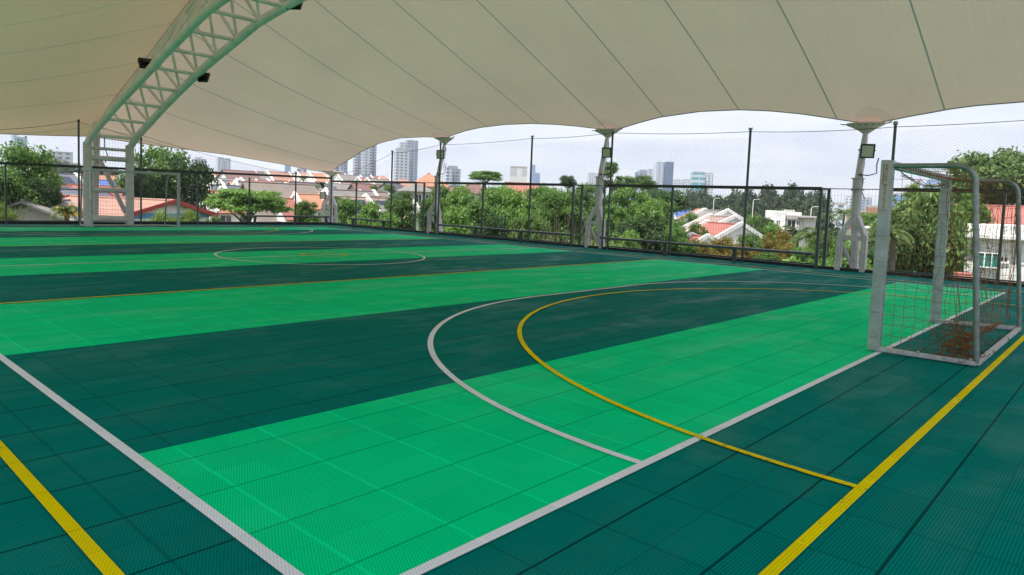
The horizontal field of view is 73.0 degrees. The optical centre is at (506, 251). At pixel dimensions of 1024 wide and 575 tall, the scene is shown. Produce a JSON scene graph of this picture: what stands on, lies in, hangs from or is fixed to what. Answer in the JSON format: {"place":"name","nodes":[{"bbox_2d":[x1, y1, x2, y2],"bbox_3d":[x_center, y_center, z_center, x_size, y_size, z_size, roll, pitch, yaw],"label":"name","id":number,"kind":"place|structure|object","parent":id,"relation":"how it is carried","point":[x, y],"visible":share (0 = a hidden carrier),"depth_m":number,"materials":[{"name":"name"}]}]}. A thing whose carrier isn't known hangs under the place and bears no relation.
{"place":"outdoors","nodes":[
{"label":"outdoors","id":0,"kind":"place"},
{"bbox_2d":[0,224,1023,574],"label":"court floor","id":1,"kind":"structure","parent":0,"point":[326,424],"depth_m":4.83,"materials":[{"name":"plastic"}]},
{"bbox_2d":[77,119,79,223],"bbox_3d":[-15.898,-2.962,25.709,0.086,3.870,0.086,6,6,42],"label":"net pole","id":2,"kind":"object","parent":1,"relation":"on","point":[78,124],"visible":0.86,"depth_m":25.68,"materials":[{"name":"metal"}]},
{"bbox_2d":[1,121,76,167],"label":"ball net","id":3,"kind":"object","parent":2,"relation":"hanging from","point":[41,148],"visible":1,"depth_m":24.77,"materials":[{"name":"grey fabric"}]},
{"bbox_2d":[80,122,140,221],"bbox_3d":[-15.149,-2.992,26.492,0.015,3.680,2.175,6,6,42],"label":"ball net","id":4,"kind":"object","parent":2,"relation":"hanging from","point":[109,165],"visible":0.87,"depth_m":26.44,"materials":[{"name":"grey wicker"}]},
{"bbox_2d":[80,169,179,226],"bbox_3d":[-13.795,-1.948,25.429,1.036,2.028,3.096,6,6,42],"label":"futsal goal","id":5,"kind":"object","parent":1,"relation":"on","point":[91,224],"visible":1,"depth_m":25.23,"materials":[{"name":"metal"}]},
{"bbox_2d":[140,137,141,223],"bbox_3d":[-14.438,-2.796,27.320,0.086,3.420,0.086,6,6,42],"label":"net pole","id":6,"kind":"object","parent":1,"relation":"on","point":[141,182],"visible":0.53,"depth_m":27.30,"materials":[{"name":"metal"}]},
{"bbox_2d":[143,136,295,179],"bbox_3d":[-12.085,-3.974,29.721,0.015,1.408,6.782,6,6,42],"label":"ball net","id":7,"kind":"object","parent":6,"relation":"hanging from","point":[217,164],"visible":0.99,"depth_m":29.45,"materials":[{"name":"fabric"}]},
{"bbox_2d":[0,162,331,224],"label":"fence","id":8,"kind":"object","parent":1,"relation":"on","point":[75,166],"visible":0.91,"depth_m":28.34,"materials":[{"name":"metal"}]},
{"bbox_2d":[83,0,305,223],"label":"arch truss","id":9,"kind":"object","parent":1,"relation":"on","point":[177,34],"visible":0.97,"depth_m":22.97,"materials":[{"name":"metal"}]},
{"bbox_2d":[0,0,1023,171],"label":"tensile roof","id":10,"kind":"structure","parent":9,"relation":"attached to","point":[322,85],"depth_m":20.42,"materials":[{"name":"fabric"}]},
{"bbox_2d":[249,215,329,224],"bbox_3d":[-9.937,-1.451,31.907,0.260,0.430,3.930,6,6,42],"label":"bench","id":11,"kind":"object","parent":1,"relation":"on","point":[294,219],"visible":0.94,"depth_m":31.72,"materials":[{"name":"paint"}]},
{"bbox_2d":[437,141,441,233],"bbox_3d":[-2.765,-2.632,28.477,0.124,3.832,0.124,6,6,42],"label":"net pole","id":12,"kind":"object","parent":1,"relation":"on","point":[440,142],"visible":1,"depth_m":28.46,"materials":[{"name":"metal"}]},
{"bbox_2d":[440,138,531,182],"bbox_3d":[-0.931,-3.469,26.716,4.941,1.659,0.015,6,6,42],"label":"ball net","id":13,"kind":"object","parent":12,"relation":"hanging from","point":[484,158],"visible":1,"depth_m":26.77,"materials":[{"name":"fabric"}]},
{"bbox_2d":[427,136,454,233],"bbox_3d":[-2.749,-2.771,29.057,1.257,4.126,0.816,6,6,42],"label":"roof mast","id":14,"kind":"object","parent":1,"relation":"on","point":[445,140],"visible":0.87,"depth_m":28.89,"materials":[{"name":"metal"}]},
{"bbox_2d":[0,227,1006,574],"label":"white court lines","id":15,"kind":"object","parent":1,"relation":"on","point":[248,541],"visible":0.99,"depth_m":3.92,"materials":[{"name":"paint"}]},
{"bbox_2d":[438,224,572,242],"bbox_3d":[-0.255,-0.643,25.788,6.600,0.450,0.260,6,6,42],"label":"bench","id":16,"kind":"object","parent":1,"relation":"on","point":[512,230],"visible":1,"depth_m":25.30,"materials":[{"name":"paint"}]},
{"bbox_2d":[0,226,1023,574],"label":"yellow court lines","id":17,"kind":"object","parent":1,"relation":"on","point":[94,552],"visible":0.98,"depth_m":3.67,"materials":[{"name":"paint"}]},
{"bbox_2d":[0,221,1023,286],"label":"kerb","id":18,"kind":"structure","parent":1,"relation":"on","point":[676,254],"depth_m":23.95,"materials":[{"name":"concrete"}]},
{"bbox_2d":[584,128,622,248],"bbox_3d":[3.276,-2.134,23.531,1.257,4.116,0.816,6,6,42],"label":"roof mast","id":19,"kind":"object","parent":1,"relation":"on","point":[599,217],"visible":0.84,"depth_m":23.34,"materials":[{"name":"metal"}]},
{"bbox_2d":[606,128,614,249],"bbox_3d":[3.417,-2.062,22.803,0.124,3.992,0.124,6,6,42],"label":"net pole","id":20,"kind":"object","parent":1,"relation":"on","point":[611,160],"visible":1,"depth_m":22.77,"materials":[{"name":"metal"}]},
{"bbox_2d":[532,133,609,184],"bbox_3d":[2.160,-3.180,23.880,3.471,1.729,0.015,6,6,42],"label":"ball net","id":21,"kind":"object","parent":20,"relation":"hanging from","point":[568,160],"visible":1,"depth_m":23.85,"materials":[{"name":"grey fabric"}]},
{"bbox_2d":[611,131,749,185],"bbox_3d":[5.144,-2.867,21.144,4.651,1.729,0.015,6,6,42],"label":"ball net","id":22,"kind":"object","parent":20,"relation":"hanging from","point":[681,159],"visible":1,"depth_m":20.90,"materials":[{"name":"fabric"}]},
{"bbox_2d":[331,180,1023,284],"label":"fence","id":23,"kind":"object","parent":1,"relation":"on","point":[819,215],"visible":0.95,"depth_m":21.24,"materials":[{"name":"metal"}]},
{"bbox_2d":[600,237,814,261],"bbox_3d":[5.586,-0.020,20.431,6.700,0.430,0.260,6,6,42],"label":"bench","id":24,"kind":"object","parent":1,"relation":"on","point":[733,248],"visible":1,"depth_m":19.90,"materials":[{"name":"paint"}]},
{"bbox_2d":[741,126,752,261],"bbox_3d":[6.831,-1.629,19.675,0.124,3.842,0.124,6,6,42],"label":"net pole","id":25,"kind":"object","parent":1,"relation":"on","point":[750,128],"visible":1,"depth_m":19.65,"materials":[{"name":"metal"}]},
{"bbox_2d":[748,127,891,188],"bbox_3d":[8.201,-2.470,18.342,3.681,1.579,0.015,6,6,42],"label":"ball net","id":26,"kind":"object","parent":25,"relation":"hanging from","point":[825,155],"visible":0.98,"depth_m":18.17,"materials":[{"name":"fabric"}]},
{"bbox_2d":[834,121,892,271],"bbox_3d":[9.224,-1.424,18.079,1.257,3.946,0.816,6,6,42],"label":"roof mast","id":27,"kind":"object","parent":1,"relation":"on","point":[856,208],"visible":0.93,"depth_m":17.89,"materials":[{"name":"metal"}]},
{"bbox_2d":[858,144,875,157],"bbox_3d":[9.254,-2.603,17.747,0.382,0.356,0.250,4,20,18],"label":"floodlight","id":28,"kind":"object","parent":27,"relation":"attached to","point":[864,152],"visible":0.92,"depth_m":17.64,"materials":[{"name":"black"}]},
{"bbox_2d":[891,121,897,159],"bbox_3d":[9.534,-1.330,17.196,0.124,3.812,0.124,6,6,42],"label":"net pole","id":29,"kind":"object","parent":1,"relation":"on","point":[895,123],"visible":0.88,"depth_m":17.07,"materials":[{"name":"metal"}]},
{"bbox_2d":[895,120,1023,189],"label":"ball net","id":30,"kind":"object","parent":29,"relation":"hanging from","point":[961,147],"visible":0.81,"depth_m":16.04,"materials":[{"name":"fabric"}]},
{"bbox_2d":[867,160,1021,365],"bbox_3d":[5.417,0.043,8.166,1.152,2.028,3.343,6,6,42],"label":"futsal goal","id":31,"kind":"object","parent":1,"relation":"on","point":[883,223],"visible":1,"depth_m":7.34,"materials":[{"name":"metal"}]},
{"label":"deck edge","id":32,"kind":"structure","parent":1,"relation":"on","visible":0},
{"bbox_2d":[322,171,344,222],"bbox_3d":[-8.756,-2.697,34.524,1.256,2.726,0.696,2,4,-2],"label":"roof mast","id":33,"kind":"object","parent":32,"relation":"on","point":[334,203],"visible":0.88,"depth_m":34.27,"materials":[{"name":"metal"}]},
{"bbox_2d":[0,102,1023,207],"label":"sky","id":34,"kind":"structure","parent":0,"point":[677,127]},
{"bbox_2d":[566,229,887,269],"bbox_3d":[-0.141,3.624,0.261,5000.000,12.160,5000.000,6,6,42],"label":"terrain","id":35,"kind":"structure","parent":0,"point":[849,230],"depth_m":259.52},
{"bbox_2d":[0,136,64,218],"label":"tree","id":36,"kind":"object","parent":35,"relation":"on","point":[13,189],"visible":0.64,"depth_m":46.64,"materials":[{"name":"green plant"}]},
{"bbox_2d":[17,174,65,207],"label":"tree","id":37,"kind":"object","parent":35,"relation":"on","point":[41,188],"visible":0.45,"depth_m":46.55,"materials":[{"name":"green plant"}]},
{"bbox_2d":[7,199,82,220],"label":"shed","id":38,"kind":"structure","parent":35,"relation":"on","point":[34,209],"depth_m":45.61,"materials":[{"name":"grey tile"}]},
{"bbox_2d":[47,204,82,220],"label":"palm tree","id":39,"kind":"object","parent":35,"relation":"on","point":[68,212],"visible":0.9,"depth_m":41.87,"materials":[{"name":"green plant"}]},
{"bbox_2d":[120,165,159,197],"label":"tree","id":40,"kind":"object","parent":35,"relation":"on","point":[147,184],"visible":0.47,"depth_m":69.67,"materials":[{"name":"green plant"}]},
{"bbox_2d":[63,195,218,220],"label":"hall","id":41,"kind":"structure","parent":35,"relation":"on","point":[159,204],"depth_m":50.89,"materials":[{"name":"tile"}]},
{"bbox_2d":[113,144,194,200],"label":"tree","id":42,"kind":"object","parent":35,"relation":"on","point":[151,153],"visible":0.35,"depth_m":73.52,"materials":[{"name":"green plant"}]},
{"bbox_2d":[156,156,221,209],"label":"tree","id":43,"kind":"object","parent":35,"relation":"on","point":[190,195],"visible":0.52,"depth_m":73.38,"materials":[{"name":"green plant"}]},
{"bbox_2d":[196,190,245,221],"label":"house","id":44,"kind":"structure","parent":35,"relation":"on","point":[227,214],"depth_m":87.52,"materials":[{"name":"orange tile"}]},
{"bbox_2d":[217,169,260,178],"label":"house","id":45,"kind":"structure","parent":35,"relation":"on","point":[234,176],"depth_m":197.60,"materials":[{"name":"red tile"}]},
{"bbox_2d":[200,187,296,221],"bbox_3d":[-22.927,-1.496,61.819,6.659,8.462,7.836,5,5,36],"label":"tree","id":46,"kind":"object","parent":35,"relation":"on","point":[237,204],"visible":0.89,"depth_m":59.98,"materials":[{"name":"green plant"}]},
{"bbox_2d":[240,181,318,221],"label":"house","id":47,"kind":"structure","parent":35,"relation":"on","point":[283,188],"depth_m":91.47,"materials":[{"name":"brown tile"}]},
{"bbox_2d":[275,198,296,221],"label":"house","id":48,"kind":"structure","parent":35,"relation":"on","point":[291,202],"depth_m":86.19,"materials":[{"name":"red tile"}]},
{"bbox_2d":[290,191,323,218],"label":"house","id":49,"kind":"structure","parent":35,"relation":"on","point":[309,197],"depth_m":87.25,"materials":[{"name":"orange tile"}]},
{"bbox_2d":[293,199,321,221],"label":"tree","id":50,"kind":"object","parent":35,"relation":"on","point":[303,203],"visible":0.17,"depth_m":49.50,"materials":[{"name":"green plant"}]},
{"bbox_2d":[321,195,366,223],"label":"tree","id":51,"kind":"object","parent":35,"relation":"on","point":[343,207],"visible":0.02,"depth_m":46.03,"materials":[{"name":"green plant"}]},
{"bbox_2d":[321,187,378,195],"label":"house","id":52,"kind":"structure","parent":35,"relation":"on","point":[340,192],"depth_m":96.70,"materials":[{"name":"grey tile"}]},
{"bbox_2d":[346,199,381,225],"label":"tree","id":53,"kind":"object","parent":35,"relation":"on","point":[367,210],"visible":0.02,"depth_m":43.49,"materials":[{"name":"green plant"}]},
{"bbox_2d":[321,195,407,219],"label":"house","id":54,"kind":"structure","parent":35,"relation":"on","point":[381,200],"depth_m":87.46,"materials":[{"name":"orange tile"}]},
{"bbox_2d":[353,145,376,175],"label":"tower block","id":55,"kind":"structure","parent":35,"relation":"on","point":[366,158],"depth_m":855.75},
{"bbox_2d":[372,209,402,228],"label":"tree","id":56,"kind":"object","parent":35,"relation":"on","point":[386,216],"visible":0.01,"depth_m":37.28,"materials":[{"name":"green plant"}]},
{"bbox_2d":[377,196,416,229],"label":"tree","id":57,"kind":"object","parent":35,"relation":"on","point":[401,211],"visible":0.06,"depth_m":42.85,"materials":[{"name":"green plant"}]},
{"bbox_2d":[393,147,412,180],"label":"tower block","id":58,"kind":"structure","parent":35,"relation":"on","point":[407,175],"depth_m":801.37,"materials":[{"name":"concrete"}]},
{"bbox_2d":[399,140,417,180],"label":"tower block","id":59,"kind":"structure","parent":35,"relation":"on","point":[411,143],"depth_m":948.06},
{"bbox_2d":[396,183,431,203],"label":"house","id":60,"kind":"structure","parent":35,"relation":"on","point":[412,190],"depth_m":104.54,"materials":[{"name":"grey tile"}]},
{"bbox_2d":[416,195,451,231],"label":"tree","id":61,"kind":"object","parent":35,"relation":"on","point":[445,203],"visible":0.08,"depth_m":41.43,"materials":[{"name":"green plant"}]},
{"bbox_2d":[417,184,475,230],"bbox_3d":[-4.357,-0.075,52.815,7.253,10.586,7.757,2,4,-6],"label":"tree","id":62,"kind":"object","parent":35,"relation":"on","point":[453,195],"visible":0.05,"depth_m":50.80,"materials":[{"name":"green plant"}]},
{"bbox_2d":[444,165,460,187],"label":"tower block","id":63,"kind":"structure","parent":35,"relation":"on","point":[454,172],"depth_m":694.12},
{"bbox_2d":[435,205,474,234],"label":"tree","id":64,"kind":"object","parent":35,"relation":"on","point":[451,214],"visible":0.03,"depth_m":37.30,"materials":[{"name":"green plant"}]},
{"bbox_2d":[458,186,509,226],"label":"tree","id":65,"kind":"object","parent":35,"relation":"on","point":[492,195],"visible":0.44,"depth_m":46.74,"materials":[{"name":"green plant"}]},
{"bbox_2d":[468,171,504,191],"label":"tree","id":66,"kind":"object","parent":35,"relation":"on","point":[482,174],"visible":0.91,"depth_m":115.73,"materials":[{"name":"green plant"}]},
{"bbox_2d":[468,209,510,237],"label":"tree","id":67,"kind":"object","parent":35,"relation":"on","point":[492,222],"visible":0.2,"depth_m":35.55,"materials":[{"name":"green plant"}]},
{"bbox_2d":[510,166,526,182],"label":"building","id":68,"kind":"structure","parent":35,"relation":"on","point":[520,175],"depth_m":415.87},
{"bbox_2d":[495,187,554,240],"bbox_3d":[0.806,1.029,43.761,6.301,10.300,7.056,5,5,31],"label":"tree","id":69,"kind":"object","parent":35,"relation":"on","point":[514,204],"visible":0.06,"depth_m":43.68,"materials":[{"name":"green plant"}]},
{"bbox_2d":[507,211,553,240],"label":"tree","id":70,"kind":"object","parent":35,"relation":"on","point":[533,219],"visible":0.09,"depth_m":33.68,"materials":[{"name":"green plant"}]},
{"bbox_2d":[523,186,568,242],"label":"tree","id":71,"kind":"object","parent":35,"relation":"on","point":[537,190],"visible":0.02,"depth_m":61.16,"materials":[{"name":"green plant"}]},
{"bbox_2d":[531,186,588,240],"bbox_3d":[2.998,0.170,49.945,5.940,10.232,4.908,3,4,8],"label":"tree","id":72,"kind":"object","parent":35,"relation":"on","point":[566,212],"visible":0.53,"depth_m":48.36,"materials":[{"name":"green plant"}]},
{"bbox_2d":[551,188,595,241],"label":"tree","id":73,"kind":"object","parent":35,"relation":"on","point":[586,198],"visible":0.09,"depth_m":53.17,"materials":[{"name":"green plant"}]},
{"bbox_2d":[575,182,617,206],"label":"tree","id":74,"kind":"object","parent":35,"relation":"on","point":[592,201],"visible":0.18,"depth_m":60.70,"materials":[{"name":"green plant"}]},
{"bbox_2d":[582,202,629,245],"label":"tree","id":75,"kind":"object","parent":35,"relation":"on","point":[614,214],"visible":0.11,"depth_m":37.24,"materials":[{"name":"green plant"}]},
{"bbox_2d":[603,161,623,192],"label":"tree","id":76,"kind":"object","parent":35,"relation":"on","point":[614,168],"visible":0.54,"depth_m":92.72,"materials":[{"name":"green plant"}]},
{"bbox_2d":[613,228,642,249],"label":"tree","id":77,"kind":"object","parent":35,"relation":"on","point":[632,235],"visible":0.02,"depth_m":30.18,"materials":[{"name":"green plant"}]},
{"bbox_2d":[609,187,651,223],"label":"tree","id":78,"kind":"object","parent":35,"relation":"on","point":[635,200],"visible":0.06,"depth_m":58.47,"materials":[{"name":"green plant"}]},
{"bbox_2d":[615,196,669,233],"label":"tree","id":79,"kind":"object","parent":35,"relation":"on","point":[651,210],"visible":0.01,"depth_m":40.47,"materials":[{"name":"green plant"}]},
{"bbox_2d":[614,215,672,251],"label":"tree","id":80,"kind":"object","parent":35,"relation":"on","point":[639,225],"visible":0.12,"depth_m":34.54,"materials":[{"name":"green plant"}]},
{"bbox_2d":[653,161,673,191],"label":"tower block","id":81,"kind":"structure","parent":35,"relation":"on","point":[660,176],"depth_m":1114.00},
{"bbox_2d":[640,196,686,251],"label":"tree","id":82,"kind":"object","parent":35,"relation":"on","point":[665,204],"visible":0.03,"depth_m":52.95,"materials":[{"name":"green plant"}]},
{"bbox_2d":[653,225,686,253],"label":"tree","id":83,"kind":"object","parent":35,"relation":"on","point":[675,236],"visible":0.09,"depth_m":34.66,"materials":[{"name":"green plant"}]},
{"bbox_2d":[643,188,698,219],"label":"tree","id":84,"kind":"object","parent":35,"relation":"on","point":[683,201],"visible":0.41,"depth_m":71.93,"materials":[{"name":"green plant"}]},
{"bbox_2d":[690,172,713,195],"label":"tower block","id":85,"kind":"structure","parent":35,"relation":"on","point":[700,179],"depth_m":859.92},
{"bbox_2d":[690,188,725,208],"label":"tree","id":86,"kind":"object","parent":35,"relation":"on","point":[700,195],"visible":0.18,"depth_m":242.30,"materials":[{"name":"green plant"}]},
{"bbox_2d":[682,208,742,222],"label":"house","id":87,"kind":"structure","parent":35,"relation":"on","point":[702,212],"depth_m":94.64,"materials":[{"name":"paint"}]},
{"bbox_2d":[682,213,748,229],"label":"house","id":88,"kind":"structure","parent":35,"relation":"on","point":[727,219],"depth_m":87.50,"materials":[{"name":"white tile"}]},
{"bbox_2d":[686,219,762,243],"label":"house","id":89,"kind":"structure","parent":35,"relation":"on","point":[722,229],"depth_m":73.33,"materials":[{"name":"red tile"}]},
{"bbox_2d":[708,235,740,257],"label":"tree","id":90,"kind":"object","parent":35,"relation":"on","point":[725,252],"visible":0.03,"depth_m":41.67,"materials":[{"name":"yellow plant"}]},
{"bbox_2d":[730,231,762,253],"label":"tree","id":91,"kind":"object","parent":35,"relation":"on","point":[750,240],"visible":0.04,"depth_m":44.89,"materials":[{"name":"green plant"}]},
{"bbox_2d":[736,189,771,209],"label":"tree","id":92,"kind":"object","parent":35,"relation":"on","point":[751,197],"visible":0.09,"depth_m":232.99,"materials":[{"name":"green plant"}]},
{"bbox_2d":[747,197,779,218],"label":"tree","id":93,"kind":"object","parent":35,"relation":"on","point":[757,206],"visible":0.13,"depth_m":174.09,"materials":[{"name":"green plant"}]},
{"bbox_2d":[758,181,791,209],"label":"tree","id":94,"kind":"object","parent":35,"relation":"on","point":[773,194],"visible":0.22,"depth_m":236.27,"materials":[{"name":"green plant"}]},
{"bbox_2d":[760,228,792,256],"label":"tree","id":95,"kind":"object","parent":35,"relation":"on","point":[767,240],"visible":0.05,"depth_m":46.19,"materials":[{"name":"yellow plant"}]},
{"bbox_2d":[765,210,815,248],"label":"villa","id":96,"kind":"object","parent":35,"relation":"on","point":[783,217],"visible":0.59,"depth_m":97.97,"materials":[{"name":"white concrete"}]},
{"bbox_2d":[780,180,812,207],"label":"tree","id":97,"kind":"object","parent":35,"relation":"on","point":[797,198],"visible":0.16,"depth_m":237.43,"materials":[{"name":"green plant"}]},
{"bbox_2d":[789,245,815,264],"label":"tree","id":98,"kind":"object","parent":35,"relation":"on","point":[803,258],"visible":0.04,"depth_m":33.91,"materials":[{"name":"green plant"}]},
{"bbox_2d":[791,201,825,229],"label":"tree","id":99,"kind":"object","parent":35,"relation":"on","point":[807,207],"visible":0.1,"depth_m":169.48,"materials":[{"name":"green plant"}]},
{"bbox_2d":[801,190,833,222],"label":"tree","id":100,"kind":"object","parent":35,"relation":"on","point":[815,196],"visible":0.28,"depth_m":229.58,"materials":[{"name":"green plant"}]},
{"bbox_2d":[804,231,837,259],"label":"tree","id":101,"kind":"object","parent":35,"relation":"on","point":[830,243],"visible":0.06,"depth_m":39.77,"materials":[{"name":"green plant"}]},
{"bbox_2d":[826,240,872,269],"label":"tree","id":102,"kind":"object","parent":35,"relation":"on","point":[845,264],"visible":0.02,"depth_m":31.99,"materials":[{"name":"green plant"}]},
{"bbox_2d":[859,203,926,273],"bbox_3d":[20.451,2.159,36.840,3.247,9.494,3.343,6,5,41],"label":"tree","id":103,"kind":"object","parent":35,"relation":"on","point":[911,229],"visible":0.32,"depth_m":35.68,"materials":[{"name":"green plant"}]},
{"bbox_2d":[874,229,914,271],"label":"palm tree","id":104,"kind":"object","parent":35,"relation":"on","point":[894,235],"visible":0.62,"depth_m":31.35,"materials":[{"name":"green plant"}]},
{"bbox_2d":[867,184,971,276],"bbox_3d":[22.301,1.936,37.830,5.094,11.293,4.948,5,5,29],"label":"tree","id":105,"kind":"object","parent":35,"relation":"on","point":[914,204],"visible":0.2,"depth_m":36.60,"materials":[{"name":"green plant"}]},
{"bbox_2d":[919,201,966,274],"bbox_3d":[22.837,2.017,36.634,2.418,9.988,2.489,3,4,13],"label":"tree","id":106,"kind":"object","parent":35,"relation":"on","point":[933,229],"visible":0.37,"depth_m":35.82,"materials":[{"name":"green plant"}]},
{"bbox_2d":[946,193,992,274],"bbox_3d":[34.371,0.851,51.667,4.405,11.022,4.176,5,5,32],"label":"tree","id":107,"kind":"object","parent":35,"relation":"on","point":[969,203],"visible":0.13,"depth_m":50.82,"materials":[{"name":"green plant"}]},
{"bbox_2d":[939,145,1023,205],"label":"tree","id":108,"kind":"object","parent":35,"relation":"on","point":[1018,166],"visible":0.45,"depth_m":61.65,"materials":[{"name":"green plant"}]},
{"bbox_2d":[964,224,1023,282],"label":"villa","id":109,"kind":"object","parent":35,"relation":"on","point":[993,255],"visible":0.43,"depth_m":37.42,"materials":[{"name":"white concrete"}]},
{"bbox_2d":[972,252,997,267],"bbox_3d":[26.089,0.450,37.616,1.240,0.840,0.080,6,5,39],"label":"window","id":110,"kind":"structure","parent":109,"relation":"in","point":[983,255],"depth_m":37.56,"materials":[{"name":"green glass"}]},
{"bbox_2d":[985,204,1023,224],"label":"house","id":111,"kind":"structure","parent":35,"relation":"on","point":[1010,214],"depth_m":53.72,"materials":[{"name":"red tile"}]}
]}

